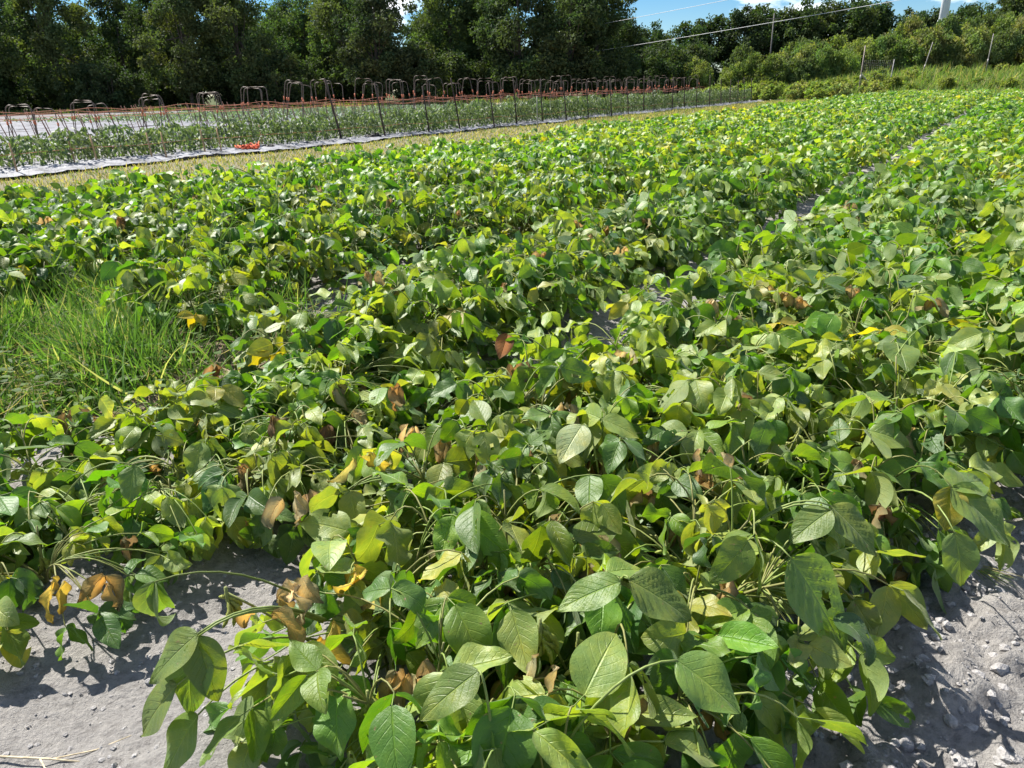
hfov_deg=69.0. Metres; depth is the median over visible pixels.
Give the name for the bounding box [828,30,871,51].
thicket shrub
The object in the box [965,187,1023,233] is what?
soybean plant
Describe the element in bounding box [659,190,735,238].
soybean plant
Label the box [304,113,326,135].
pepper plant
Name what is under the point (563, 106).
pepper plant
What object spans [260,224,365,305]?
soybean plant
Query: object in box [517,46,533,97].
understory bush
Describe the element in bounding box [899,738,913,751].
soil clod
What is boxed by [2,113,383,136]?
plastic mulch
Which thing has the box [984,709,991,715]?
soil clod
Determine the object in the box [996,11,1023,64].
thicket shrub
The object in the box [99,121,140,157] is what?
pepper plant
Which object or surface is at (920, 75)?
weed clump
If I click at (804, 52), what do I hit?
thicket shrub
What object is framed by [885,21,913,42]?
thicket shrub
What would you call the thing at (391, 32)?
broadleaf tree
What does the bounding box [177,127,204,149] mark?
pepper plant
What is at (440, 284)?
soybean plant
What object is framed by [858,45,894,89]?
netting frame
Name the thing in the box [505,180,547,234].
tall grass
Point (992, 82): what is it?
weed clump
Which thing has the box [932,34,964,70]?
thicket shrub
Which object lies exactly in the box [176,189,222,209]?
soybean plant
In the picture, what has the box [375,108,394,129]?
pepper plant
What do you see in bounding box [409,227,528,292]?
soybean plant
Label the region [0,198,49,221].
soybean plant
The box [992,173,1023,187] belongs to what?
soybean plant
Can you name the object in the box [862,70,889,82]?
weed clump
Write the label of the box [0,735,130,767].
dry stalk
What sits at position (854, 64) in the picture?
thicket shrub
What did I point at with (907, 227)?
soybean plant
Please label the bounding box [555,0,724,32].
overhead cable
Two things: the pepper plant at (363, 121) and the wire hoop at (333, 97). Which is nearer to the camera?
the pepper plant at (363, 121)
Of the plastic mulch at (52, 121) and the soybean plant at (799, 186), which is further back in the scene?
the plastic mulch at (52, 121)
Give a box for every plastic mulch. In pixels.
[0,101,756,177]
[0,102,723,167]
[0,106,432,128]
[0,107,396,127]
[0,107,442,132]
[0,110,321,126]
[0,110,363,129]
[0,110,417,134]
[0,111,246,123]
[0,114,165,122]
[0,114,510,153]
[0,117,377,142]
[0,120,290,139]
[0,123,356,149]
[1,111,266,124]
[1,111,276,125]
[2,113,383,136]
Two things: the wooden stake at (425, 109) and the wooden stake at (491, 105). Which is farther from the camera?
the wooden stake at (491, 105)
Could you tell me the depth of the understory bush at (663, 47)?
101.25 m
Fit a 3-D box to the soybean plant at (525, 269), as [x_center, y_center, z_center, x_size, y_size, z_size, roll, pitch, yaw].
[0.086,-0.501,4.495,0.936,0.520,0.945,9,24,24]
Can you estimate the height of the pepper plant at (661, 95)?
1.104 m
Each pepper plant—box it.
[0,133,18,166]
[0,137,13,167]
[4,134,48,166]
[6,136,36,162]
[7,135,48,164]
[34,138,72,164]
[35,130,68,160]
[42,136,70,162]
[50,127,87,158]
[51,130,94,162]
[74,134,101,156]
[76,135,111,159]
[78,127,111,159]
[97,123,128,154]
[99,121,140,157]
[99,139,125,158]
[117,133,152,156]
[125,131,152,154]
[134,130,157,151]
[139,127,166,153]
[140,128,177,154]
[152,118,186,152]
[162,124,186,147]
[165,126,196,151]
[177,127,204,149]
[182,126,215,150]
[188,120,212,147]
[194,129,223,149]
[205,126,229,147]
[209,118,244,147]
[212,126,234,144]
[223,123,251,144]
[229,124,257,145]
[231,118,254,140]
[238,113,265,143]
[244,125,268,144]
[254,115,274,141]
[255,121,278,143]
[259,111,292,143]
[269,121,289,142]
[274,121,302,143]
[279,124,302,141]
[285,116,316,141]
[292,118,316,140]
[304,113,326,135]
[304,121,328,140]
[308,111,330,138]
[316,121,336,139]
[328,116,352,137]
[333,117,353,136]
[342,111,365,135]
[342,120,362,137]
[352,114,372,134]
[357,117,377,136]
[358,111,376,131]
[359,114,384,134]
[365,111,385,132]
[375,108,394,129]
[377,119,396,133]
[379,115,395,131]
[386,109,407,132]
[394,109,417,131]
[403,112,421,130]
[408,112,427,134]
[415,106,438,130]
[425,113,444,129]
[429,108,446,128]
[432,109,453,129]
[437,107,455,126]
[442,106,458,128]
[445,100,463,125]
[453,111,469,127]
[459,106,477,126]
[460,105,474,125]
[468,111,485,125]
[470,97,487,124]
[475,109,492,128]
[479,98,494,122]
[482,105,499,124]
[490,105,506,124]
[499,102,514,123]
[502,93,518,104]
[504,106,519,122]
[512,102,528,121]
[517,105,532,121]
[522,99,536,119]
[523,105,539,120]
[530,94,543,119]
[532,102,544,120]
[535,101,550,119]
[543,101,556,118]
[547,100,561,118]
[552,104,568,118]
[561,97,578,118]
[566,100,581,117]
[573,97,588,118]
[579,99,590,115]
[582,101,594,115]
[588,101,599,114]
[589,100,602,114]
[591,93,604,109]
[594,97,610,114]
[599,98,613,113]
[603,96,617,112]
[609,98,623,112]
[613,100,625,111]
[618,97,630,111]
[625,101,635,111]
[626,97,638,110]
[631,94,642,110]
[635,99,646,110]
[638,98,649,110]
[640,96,654,109]
[645,94,658,109]
[649,96,660,111]
[651,89,663,105]
[653,93,665,108]
[656,94,667,108]
[660,94,673,110]
[669,93,682,106]
[676,93,686,106]
[680,96,690,106]
[682,92,693,106]
[685,94,696,105]
[692,94,702,105]
[694,92,704,104]
[705,93,713,104]
[711,91,719,103]
[721,90,730,102]
[729,87,738,101]
[729,90,738,101]
[733,89,743,101]
[741,89,750,100]
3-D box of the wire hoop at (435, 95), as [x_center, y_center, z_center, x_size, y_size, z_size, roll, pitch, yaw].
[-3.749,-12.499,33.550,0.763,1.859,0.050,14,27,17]
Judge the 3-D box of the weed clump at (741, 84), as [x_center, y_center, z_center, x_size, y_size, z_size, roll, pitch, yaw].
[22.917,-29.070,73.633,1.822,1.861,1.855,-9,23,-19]
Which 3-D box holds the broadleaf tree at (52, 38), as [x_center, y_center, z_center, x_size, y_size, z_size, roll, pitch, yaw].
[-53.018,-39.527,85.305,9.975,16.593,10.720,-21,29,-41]
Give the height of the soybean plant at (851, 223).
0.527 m
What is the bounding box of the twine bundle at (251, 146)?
[234,141,259,148]
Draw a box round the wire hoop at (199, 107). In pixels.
[198,93,219,138]
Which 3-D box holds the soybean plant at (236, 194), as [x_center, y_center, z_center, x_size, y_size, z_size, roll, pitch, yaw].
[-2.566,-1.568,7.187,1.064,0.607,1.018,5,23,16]
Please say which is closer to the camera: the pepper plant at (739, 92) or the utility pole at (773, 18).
the pepper plant at (739, 92)
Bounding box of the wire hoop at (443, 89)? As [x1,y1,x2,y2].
[426,77,447,107]
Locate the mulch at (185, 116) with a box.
[3,102,596,122]
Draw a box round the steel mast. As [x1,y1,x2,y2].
[937,0,950,23]
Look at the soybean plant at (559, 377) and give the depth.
2.51 m
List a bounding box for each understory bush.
[0,69,37,112]
[22,59,72,109]
[25,74,61,112]
[25,93,51,111]
[45,52,93,110]
[52,48,116,111]
[53,52,113,111]
[74,51,138,111]
[117,54,167,73]
[120,69,164,110]
[145,63,171,107]
[161,81,207,108]
[169,58,212,105]
[207,75,238,107]
[212,64,256,106]
[217,55,255,104]
[243,48,298,105]
[254,39,317,106]
[293,69,337,106]
[311,51,358,105]
[345,54,387,103]
[351,76,390,103]
[372,49,441,103]
[376,42,439,102]
[398,44,457,101]
[437,47,483,101]
[461,57,499,98]
[473,44,521,60]
[473,49,513,101]
[489,47,527,100]
[506,40,573,100]
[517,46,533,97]
[525,44,584,97]
[559,48,598,96]
[574,43,634,97]
[597,48,637,94]
[604,39,643,95]
[609,42,649,91]
[634,43,678,94]
[640,35,692,92]
[648,41,701,93]
[659,39,713,93]
[682,34,729,91]
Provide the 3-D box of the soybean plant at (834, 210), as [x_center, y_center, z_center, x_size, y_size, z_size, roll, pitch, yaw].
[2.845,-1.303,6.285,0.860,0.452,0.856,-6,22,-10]
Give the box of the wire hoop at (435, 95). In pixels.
[421,84,435,107]
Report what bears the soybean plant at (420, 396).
on the ground at (22, 704)
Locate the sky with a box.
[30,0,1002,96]
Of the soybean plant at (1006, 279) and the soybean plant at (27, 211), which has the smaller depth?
the soybean plant at (1006, 279)
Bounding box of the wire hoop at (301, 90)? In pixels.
[286,82,302,117]
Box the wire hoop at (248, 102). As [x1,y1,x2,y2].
[247,86,272,134]
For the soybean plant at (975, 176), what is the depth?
8.38 m
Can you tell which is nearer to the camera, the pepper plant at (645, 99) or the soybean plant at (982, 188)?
the soybean plant at (982, 188)
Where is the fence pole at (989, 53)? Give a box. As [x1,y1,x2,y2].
[985,34,993,70]
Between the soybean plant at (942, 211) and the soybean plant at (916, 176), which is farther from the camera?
the soybean plant at (916, 176)
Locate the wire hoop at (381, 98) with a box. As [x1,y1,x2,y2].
[361,81,382,110]
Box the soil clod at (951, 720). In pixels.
[944,713,957,727]
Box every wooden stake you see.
[8,143,18,176]
[67,137,75,162]
[89,136,96,159]
[146,133,152,156]
[160,132,166,156]
[200,129,205,155]
[216,128,221,150]
[324,78,341,138]
[374,83,385,135]
[422,86,429,131]
[450,78,460,128]
[488,82,494,127]
[513,79,516,122]
[540,79,542,120]
[563,81,566,119]
[586,84,588,117]
[609,78,611,115]
[626,79,628,113]
[643,76,644,110]
[672,77,673,108]
[684,77,684,106]
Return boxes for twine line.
[0,88,667,113]
[0,88,692,115]
[0,88,712,120]
[0,89,680,116]
[0,93,606,121]
[0,97,744,155]
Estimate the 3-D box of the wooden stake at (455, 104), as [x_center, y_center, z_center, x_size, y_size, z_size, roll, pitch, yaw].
[-2.027,-10.043,27.070,0.066,2.006,0.441,19,29,41]
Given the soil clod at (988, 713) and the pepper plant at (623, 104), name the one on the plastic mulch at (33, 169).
the pepper plant at (623, 104)
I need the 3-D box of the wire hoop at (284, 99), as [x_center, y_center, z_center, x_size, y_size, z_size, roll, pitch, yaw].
[-7.266,-9.010,24.789,0.823,2.026,0.049,14,24,12]
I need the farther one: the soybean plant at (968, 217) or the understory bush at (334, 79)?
the understory bush at (334, 79)
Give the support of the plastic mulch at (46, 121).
on the ground at (22, 704)
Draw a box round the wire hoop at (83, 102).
[70,102,107,149]
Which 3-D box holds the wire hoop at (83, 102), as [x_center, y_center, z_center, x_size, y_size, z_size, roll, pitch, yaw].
[-12.265,-7.364,21.584,0.844,1.517,0.050,-3,23,-4]
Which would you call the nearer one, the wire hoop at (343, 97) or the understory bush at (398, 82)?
the wire hoop at (343, 97)
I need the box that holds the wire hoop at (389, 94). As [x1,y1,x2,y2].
[389,80,403,112]
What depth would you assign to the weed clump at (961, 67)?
77.76 m
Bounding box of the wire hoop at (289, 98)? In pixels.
[287,83,311,117]
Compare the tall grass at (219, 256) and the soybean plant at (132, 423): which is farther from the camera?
the tall grass at (219, 256)
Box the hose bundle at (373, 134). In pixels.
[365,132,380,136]
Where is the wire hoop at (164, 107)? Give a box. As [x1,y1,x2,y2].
[139,95,178,144]
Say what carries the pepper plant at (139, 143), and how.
on the plastic mulch at (37, 162)
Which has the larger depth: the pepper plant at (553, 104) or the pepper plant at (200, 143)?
the pepper plant at (553, 104)
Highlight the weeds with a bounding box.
[0,282,348,471]
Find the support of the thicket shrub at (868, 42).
on the ground at (22, 704)
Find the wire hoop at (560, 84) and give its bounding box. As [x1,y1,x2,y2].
[560,75,572,97]
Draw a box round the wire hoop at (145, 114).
[143,99,170,145]
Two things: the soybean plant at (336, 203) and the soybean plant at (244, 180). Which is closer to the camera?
the soybean plant at (336, 203)
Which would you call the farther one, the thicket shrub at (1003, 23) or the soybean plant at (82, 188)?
the thicket shrub at (1003, 23)
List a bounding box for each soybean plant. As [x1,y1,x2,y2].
[0,183,53,201]
[0,185,35,212]
[0,197,29,212]
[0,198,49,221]
[0,203,55,236]
[0,207,58,239]
[0,209,9,228]
[0,228,101,306]
[0,229,64,300]
[0,232,116,303]
[0,235,58,287]
[0,255,56,309]
[0,405,167,572]
[0,442,55,604]
[0,462,215,667]
[4,186,76,211]
[18,206,95,235]
[28,193,107,217]
[33,227,87,278]
[34,182,75,205]
[34,196,93,230]
[37,371,259,494]
[43,203,157,263]
[44,217,151,280]
[49,186,83,207]
[52,185,133,216]
[60,182,123,208]
[63,220,155,256]
[75,168,157,194]
[78,412,318,570]
[81,186,166,227]
[89,249,272,350]
[106,195,202,257]
[108,251,238,337]
[112,206,204,261]
[117,202,204,259]
[118,224,253,298]
[125,173,200,210]
[127,187,171,196]
[130,186,194,211]
[132,470,549,767]
[159,185,207,211]
[162,350,359,462]
[162,408,407,564]
[165,204,261,257]
[171,194,254,227]
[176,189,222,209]
[184,369,427,501]
[190,227,303,297]
[193,238,312,299]
[195,185,250,198]
[199,177,244,196]
[199,564,670,767]
[201,178,238,195]
[203,187,283,225]
[203,192,289,235]
[216,291,395,388]
[217,176,256,188]
[222,194,254,223]
[223,179,278,200]
[236,177,282,193]
[240,205,329,276]
[243,314,452,430]
[245,176,307,188]
[251,187,303,213]
[253,183,330,230]
[260,170,321,194]
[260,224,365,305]
[267,383,441,508]
[269,165,335,187]
[275,166,333,188]
[279,184,344,214]
[280,203,380,276]
[288,183,367,229]
[294,400,588,638]
[299,213,398,289]
[309,177,372,206]
[309,262,500,372]
[310,162,359,187]
[313,177,376,214]
[323,189,432,267]
[331,184,409,226]
[331,430,668,722]
[335,282,531,397]
[343,221,418,268]
[344,261,460,309]
[345,631,740,767]
[347,169,412,207]
[350,184,447,252]
[359,349,506,448]
[367,179,398,211]
[374,190,473,262]
[375,235,527,354]
[378,349,647,523]
[379,174,416,205]
[385,179,441,208]
[391,167,431,185]
[393,164,457,196]
[394,170,440,186]
[405,545,867,767]
[408,167,472,211]
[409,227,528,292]
[412,202,500,256]
[413,279,538,367]
[414,159,462,171]
[419,181,477,212]
[419,230,559,332]
[423,199,493,246]
[426,160,454,184]
[433,193,486,244]
[436,185,506,219]
[441,162,507,188]
[442,192,516,240]
[445,163,495,185]
[447,163,508,183]
[461,176,512,227]
[479,326,708,470]
[480,232,599,306]
[480,257,599,348]
[482,188,561,237]
[483,157,534,181]
[484,187,542,232]
[484,378,741,580]
[489,172,540,222]
[494,364,762,548]
[496,182,555,229]
[510,170,555,193]
[511,235,628,333]
[516,219,606,256]
[519,168,563,178]
[523,173,592,233]
[523,205,638,245]
[531,174,584,203]
[540,452,942,764]
[546,172,608,213]
[549,159,601,178]
[550,213,655,270]
[551,227,664,288]
[552,300,756,399]
[556,232,648,307]
[560,174,623,209]
[566,170,624,208]
[570,151,632,194]
[574,155,606,173]
[582,202,661,230]
[582,212,685,270]
[590,173,623,209]
[595,164,644,186]
[600,170,643,194]
[602,200,681,236]
[603,168,647,203]
[604,177,677,208]
[604,260,802,342]
[607,192,722,267]
[612,206,700,278]
[616,404,893,609]
[617,291,843,405]
[617,352,910,522]
[621,310,789,381]
[621,343,850,481]
[626,188,677,209]
[633,185,720,241]
[642,163,721,197]
[657,196,740,244]
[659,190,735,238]
[662,183,726,199]
[672,165,751,223]
[674,191,756,237]
[699,263,839,320]
[699,288,858,362]
[702,160,761,193]
[706,230,847,305]
[707,181,768,226]
[720,270,868,336]
[722,167,779,221]
[723,162,783,194]
[729,156,782,169]
[735,325,926,443]
[736,210,848,266]
[737,170,801,219]
[739,155,805,197]
[739,232,846,268]
[741,159,809,205]
[752,391,1023,614]
[758,313,1023,519]
[766,242,930,322]
[778,238,884,284]
[780,291,1002,411]
[781,263,969,359]
[782,161,832,201]
[783,264,963,392]
[784,158,813,196]
[785,213,898,237]
[794,203,893,236]
[795,217,880,242]
[802,235,873,293]
[810,178,884,212]
[813,201,867,228]
[815,197,890,226]
[819,211,914,237]
[827,194,948,238]
[828,163,923,196]
[833,233,986,320]
[834,230,949,320]
[835,222,968,288]
[844,183,874,200]
[853,164,935,194]
[856,188,949,211]
[858,194,937,224]
[865,159,927,182]
[865,209,976,254]
[867,153,949,178]
[868,181,951,206]
[870,165,917,186]
[876,195,967,244]
[880,157,958,183]
[882,170,940,183]
[897,181,987,231]
[898,173,989,226]
[899,156,970,182]
[899,195,977,230]
[904,166,972,188]
[904,219,985,265]
[910,174,929,188]
[910,362,1023,466]
[916,167,998,189]
[916,327,1023,405]
[924,178,989,189]
[934,314,1023,444]
[939,271,1023,340]
[941,161,997,185]
[954,225,1023,276]
[957,249,1023,322]
[958,167,996,186]
[962,278,1023,327]
[964,204,1023,297]
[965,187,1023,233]
[974,183,1023,229]
[977,200,1023,233]
[977,231,1023,298]
[984,163,1023,186]
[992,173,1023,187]
[992,205,1023,228]
[994,179,1023,190]
[997,277,1022,323]
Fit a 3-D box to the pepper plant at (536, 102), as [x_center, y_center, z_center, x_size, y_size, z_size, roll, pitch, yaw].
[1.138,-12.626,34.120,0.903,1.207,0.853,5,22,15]
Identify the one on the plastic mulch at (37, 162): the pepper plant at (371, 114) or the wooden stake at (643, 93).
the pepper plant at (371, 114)
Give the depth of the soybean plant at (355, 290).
4.64 m
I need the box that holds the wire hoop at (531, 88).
[518,79,531,98]
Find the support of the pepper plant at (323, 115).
on the plastic mulch at (37, 162)
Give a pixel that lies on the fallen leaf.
(900, 575)
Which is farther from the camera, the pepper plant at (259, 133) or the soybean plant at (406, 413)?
the pepper plant at (259, 133)
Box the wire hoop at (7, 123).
[5,104,38,139]
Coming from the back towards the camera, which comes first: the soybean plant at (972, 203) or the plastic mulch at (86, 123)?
the plastic mulch at (86, 123)
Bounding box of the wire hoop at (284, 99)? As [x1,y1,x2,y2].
[283,80,303,137]
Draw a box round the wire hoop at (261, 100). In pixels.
[240,87,265,122]
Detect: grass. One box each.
[0,72,990,114]
[0,98,830,200]
[0,238,354,466]
[0,269,15,321]
[1,220,103,301]
[101,173,259,259]
[125,271,215,337]
[184,201,258,315]
[195,165,310,240]
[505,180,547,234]
[733,62,1023,99]
[976,565,1018,587]
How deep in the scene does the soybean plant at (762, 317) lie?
3.81 m
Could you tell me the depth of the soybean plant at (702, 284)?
3.89 m
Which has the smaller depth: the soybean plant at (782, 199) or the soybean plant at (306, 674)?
the soybean plant at (306, 674)
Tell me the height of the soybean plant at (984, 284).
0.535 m
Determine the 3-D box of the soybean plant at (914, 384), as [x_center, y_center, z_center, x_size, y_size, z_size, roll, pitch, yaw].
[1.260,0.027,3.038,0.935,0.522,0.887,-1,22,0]
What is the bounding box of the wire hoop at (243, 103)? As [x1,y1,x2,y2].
[243,88,263,136]
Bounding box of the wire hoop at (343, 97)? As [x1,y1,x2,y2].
[325,83,344,119]
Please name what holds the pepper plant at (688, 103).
on the plastic mulch at (33, 169)
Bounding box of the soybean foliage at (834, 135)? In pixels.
[84,87,1023,196]
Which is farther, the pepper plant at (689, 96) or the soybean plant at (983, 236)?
the pepper plant at (689, 96)
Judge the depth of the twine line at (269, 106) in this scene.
22.81 m
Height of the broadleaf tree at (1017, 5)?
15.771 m
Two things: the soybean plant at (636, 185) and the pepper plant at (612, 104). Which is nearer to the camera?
the soybean plant at (636, 185)
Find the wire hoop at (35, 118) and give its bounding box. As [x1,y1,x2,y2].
[33,108,58,137]
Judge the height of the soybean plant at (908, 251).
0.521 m
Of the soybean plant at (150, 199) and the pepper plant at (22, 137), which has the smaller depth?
the soybean plant at (150, 199)
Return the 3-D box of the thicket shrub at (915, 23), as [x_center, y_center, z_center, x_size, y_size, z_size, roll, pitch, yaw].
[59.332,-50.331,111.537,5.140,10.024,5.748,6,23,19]
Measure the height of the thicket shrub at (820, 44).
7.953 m
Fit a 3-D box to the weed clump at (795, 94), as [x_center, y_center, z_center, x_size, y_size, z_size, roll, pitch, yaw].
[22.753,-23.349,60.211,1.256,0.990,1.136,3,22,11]
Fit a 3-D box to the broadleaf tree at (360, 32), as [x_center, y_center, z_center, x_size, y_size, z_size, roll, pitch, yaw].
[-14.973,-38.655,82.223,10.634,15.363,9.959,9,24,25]
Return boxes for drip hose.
[130,102,753,163]
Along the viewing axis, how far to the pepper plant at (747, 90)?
56.05 m
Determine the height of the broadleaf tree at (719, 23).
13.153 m
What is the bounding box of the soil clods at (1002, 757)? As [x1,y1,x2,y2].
[0,473,1023,767]
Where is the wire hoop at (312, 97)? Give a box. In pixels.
[310,79,333,133]
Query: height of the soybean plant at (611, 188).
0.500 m
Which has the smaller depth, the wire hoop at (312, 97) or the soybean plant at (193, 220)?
the soybean plant at (193, 220)
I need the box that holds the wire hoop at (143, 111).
[142,93,164,144]
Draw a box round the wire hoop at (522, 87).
[522,80,535,98]
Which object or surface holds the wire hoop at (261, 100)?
on the ground at (22, 704)
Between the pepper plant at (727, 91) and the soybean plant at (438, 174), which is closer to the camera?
the soybean plant at (438, 174)
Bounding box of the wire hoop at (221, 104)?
[202,92,226,139]
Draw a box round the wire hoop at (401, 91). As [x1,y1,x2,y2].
[386,79,403,109]
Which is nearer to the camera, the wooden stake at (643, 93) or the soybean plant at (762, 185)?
the soybean plant at (762, 185)
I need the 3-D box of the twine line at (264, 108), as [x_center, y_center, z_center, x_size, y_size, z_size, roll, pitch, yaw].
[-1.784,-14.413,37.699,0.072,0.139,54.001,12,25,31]
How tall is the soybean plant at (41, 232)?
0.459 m
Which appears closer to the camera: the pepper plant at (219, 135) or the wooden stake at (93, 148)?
the wooden stake at (93, 148)
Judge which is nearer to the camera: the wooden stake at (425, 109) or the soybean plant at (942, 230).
the soybean plant at (942, 230)
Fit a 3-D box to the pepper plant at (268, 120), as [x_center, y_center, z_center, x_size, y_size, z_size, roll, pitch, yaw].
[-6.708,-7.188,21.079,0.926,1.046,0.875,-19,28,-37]
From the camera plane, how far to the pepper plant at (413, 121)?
27.14 m
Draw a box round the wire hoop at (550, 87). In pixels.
[550,76,561,110]
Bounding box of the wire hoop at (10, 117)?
[8,106,38,136]
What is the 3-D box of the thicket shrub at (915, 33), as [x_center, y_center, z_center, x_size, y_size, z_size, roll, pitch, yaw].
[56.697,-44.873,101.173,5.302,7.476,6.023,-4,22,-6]
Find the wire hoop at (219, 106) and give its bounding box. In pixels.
[197,92,224,125]
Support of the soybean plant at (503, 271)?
on the ground at (22, 704)
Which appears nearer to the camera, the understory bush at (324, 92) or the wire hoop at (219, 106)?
the wire hoop at (219, 106)
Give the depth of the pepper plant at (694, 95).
46.82 m
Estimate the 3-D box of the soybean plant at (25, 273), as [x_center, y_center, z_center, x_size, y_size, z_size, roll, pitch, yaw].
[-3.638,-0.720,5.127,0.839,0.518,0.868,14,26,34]
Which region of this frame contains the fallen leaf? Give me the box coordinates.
[877,562,909,583]
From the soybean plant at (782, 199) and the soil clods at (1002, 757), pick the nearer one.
the soil clods at (1002, 757)
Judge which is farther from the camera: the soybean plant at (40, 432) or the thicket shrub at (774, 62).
the thicket shrub at (774, 62)
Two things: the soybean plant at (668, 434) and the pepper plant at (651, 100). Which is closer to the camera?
the soybean plant at (668, 434)
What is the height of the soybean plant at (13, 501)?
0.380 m
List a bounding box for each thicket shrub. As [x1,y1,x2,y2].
[679,55,714,89]
[717,61,753,89]
[721,41,757,75]
[738,51,767,83]
[752,52,790,84]
[770,50,788,76]
[773,56,812,86]
[779,35,812,60]
[787,54,820,83]
[793,36,834,78]
[793,41,826,64]
[811,44,840,83]
[824,47,862,80]
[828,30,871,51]
[828,42,852,68]
[846,38,879,73]
[864,36,876,47]
[872,31,903,72]
[882,37,927,72]
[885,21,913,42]
[897,11,925,62]
[908,23,956,69]
[910,24,954,43]
[930,32,955,70]
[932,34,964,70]
[933,11,962,38]
[949,23,1003,69]
[959,12,989,35]
[960,22,976,67]
[973,7,1013,32]
[983,25,1023,70]
[987,12,1013,69]
[989,7,1023,28]
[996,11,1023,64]
[1001,15,1023,65]
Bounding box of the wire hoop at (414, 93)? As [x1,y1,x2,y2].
[414,79,429,113]
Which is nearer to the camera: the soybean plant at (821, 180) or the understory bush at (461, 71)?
the soybean plant at (821, 180)
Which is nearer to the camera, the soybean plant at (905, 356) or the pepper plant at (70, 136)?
the soybean plant at (905, 356)
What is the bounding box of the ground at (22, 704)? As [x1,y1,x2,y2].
[0,84,1023,767]
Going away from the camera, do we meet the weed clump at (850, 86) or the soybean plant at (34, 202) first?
the soybean plant at (34, 202)
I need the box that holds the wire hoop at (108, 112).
[87,103,117,133]
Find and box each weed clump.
[707,84,719,90]
[735,81,745,88]
[739,81,761,99]
[752,89,760,100]
[755,82,767,94]
[758,89,772,100]
[761,80,781,100]
[762,79,773,85]
[777,81,785,93]
[783,85,801,98]
[786,89,800,99]
[790,82,808,98]
[803,78,827,99]
[811,88,830,99]
[824,76,843,96]
[826,82,852,96]
[830,80,853,95]
[842,77,855,86]
[852,74,865,85]
[858,79,885,93]
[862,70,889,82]
[872,66,887,75]
[879,74,906,90]
[900,75,908,81]
[902,65,918,72]
[903,69,920,80]
[904,82,918,90]
[915,72,927,81]
[935,75,958,89]
[955,64,967,71]
[971,76,985,84]
[985,79,1002,88]
[994,63,1010,70]
[1000,76,1023,88]
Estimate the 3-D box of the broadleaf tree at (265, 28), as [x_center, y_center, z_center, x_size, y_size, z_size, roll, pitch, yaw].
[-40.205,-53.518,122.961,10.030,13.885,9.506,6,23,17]
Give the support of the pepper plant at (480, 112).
on the plastic mulch at (33, 169)
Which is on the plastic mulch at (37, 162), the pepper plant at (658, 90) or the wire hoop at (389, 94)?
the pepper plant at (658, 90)
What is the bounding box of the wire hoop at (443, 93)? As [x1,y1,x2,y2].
[443,83,456,106]
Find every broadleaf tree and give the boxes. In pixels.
[0,0,28,110]
[0,0,42,101]
[0,0,100,112]
[38,11,78,40]
[57,2,97,56]
[80,0,155,109]
[117,0,201,108]
[132,0,226,108]
[197,0,279,105]
[211,18,266,65]
[224,20,257,48]
[255,15,273,48]
[256,0,321,73]
[264,0,336,104]
[302,0,375,103]
[330,0,423,101]
[337,11,383,53]
[379,17,395,96]
[400,1,463,53]
[407,0,482,99]
[446,0,516,85]
[467,0,567,99]
[477,8,525,55]
[531,0,611,96]
[551,0,646,96]
[617,16,649,49]
[642,18,673,51]
[667,20,708,49]
[692,13,738,85]
[714,3,774,64]
[734,2,786,59]
[771,0,829,53]
[791,0,844,43]
[822,0,881,48]
[843,0,897,39]
[888,6,929,33]
[921,5,958,29]
[953,1,985,25]
[984,3,1003,16]
[996,0,1023,16]
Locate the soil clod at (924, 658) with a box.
[915,654,930,661]
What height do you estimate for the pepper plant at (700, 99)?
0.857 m
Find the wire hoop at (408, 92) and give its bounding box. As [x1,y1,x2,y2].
[392,81,411,107]
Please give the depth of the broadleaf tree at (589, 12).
83.95 m
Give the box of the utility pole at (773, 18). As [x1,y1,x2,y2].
[768,13,781,53]
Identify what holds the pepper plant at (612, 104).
on the plastic mulch at (33, 169)
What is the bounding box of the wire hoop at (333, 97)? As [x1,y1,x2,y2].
[314,80,338,121]
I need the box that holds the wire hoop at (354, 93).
[354,78,372,112]
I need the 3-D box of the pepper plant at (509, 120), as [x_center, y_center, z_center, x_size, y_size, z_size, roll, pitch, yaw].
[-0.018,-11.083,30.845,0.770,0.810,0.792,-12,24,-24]
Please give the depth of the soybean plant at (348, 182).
8.27 m
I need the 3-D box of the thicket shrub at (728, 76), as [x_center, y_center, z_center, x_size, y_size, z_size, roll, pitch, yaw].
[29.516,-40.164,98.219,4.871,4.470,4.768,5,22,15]
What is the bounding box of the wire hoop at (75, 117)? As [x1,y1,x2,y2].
[73,100,101,156]
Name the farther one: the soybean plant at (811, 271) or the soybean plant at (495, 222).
the soybean plant at (495, 222)
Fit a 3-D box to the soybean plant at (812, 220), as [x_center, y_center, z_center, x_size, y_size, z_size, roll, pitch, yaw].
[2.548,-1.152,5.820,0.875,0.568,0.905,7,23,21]
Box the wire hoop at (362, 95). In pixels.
[362,83,378,112]
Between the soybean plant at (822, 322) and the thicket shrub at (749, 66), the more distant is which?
the thicket shrub at (749, 66)
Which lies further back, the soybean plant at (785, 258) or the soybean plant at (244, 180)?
the soybean plant at (244, 180)
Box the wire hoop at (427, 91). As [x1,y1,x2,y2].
[413,75,428,112]
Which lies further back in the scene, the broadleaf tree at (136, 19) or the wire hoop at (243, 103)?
the broadleaf tree at (136, 19)
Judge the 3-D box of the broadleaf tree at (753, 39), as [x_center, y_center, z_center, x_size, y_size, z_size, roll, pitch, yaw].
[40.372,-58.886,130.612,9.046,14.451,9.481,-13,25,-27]
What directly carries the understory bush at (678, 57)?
on the ground at (22, 704)
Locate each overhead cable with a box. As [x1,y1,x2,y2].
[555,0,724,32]
[594,0,897,51]
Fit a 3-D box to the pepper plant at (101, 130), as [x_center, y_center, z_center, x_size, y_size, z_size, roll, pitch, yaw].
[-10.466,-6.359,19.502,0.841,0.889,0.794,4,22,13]
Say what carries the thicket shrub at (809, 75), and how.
on the ground at (22, 704)

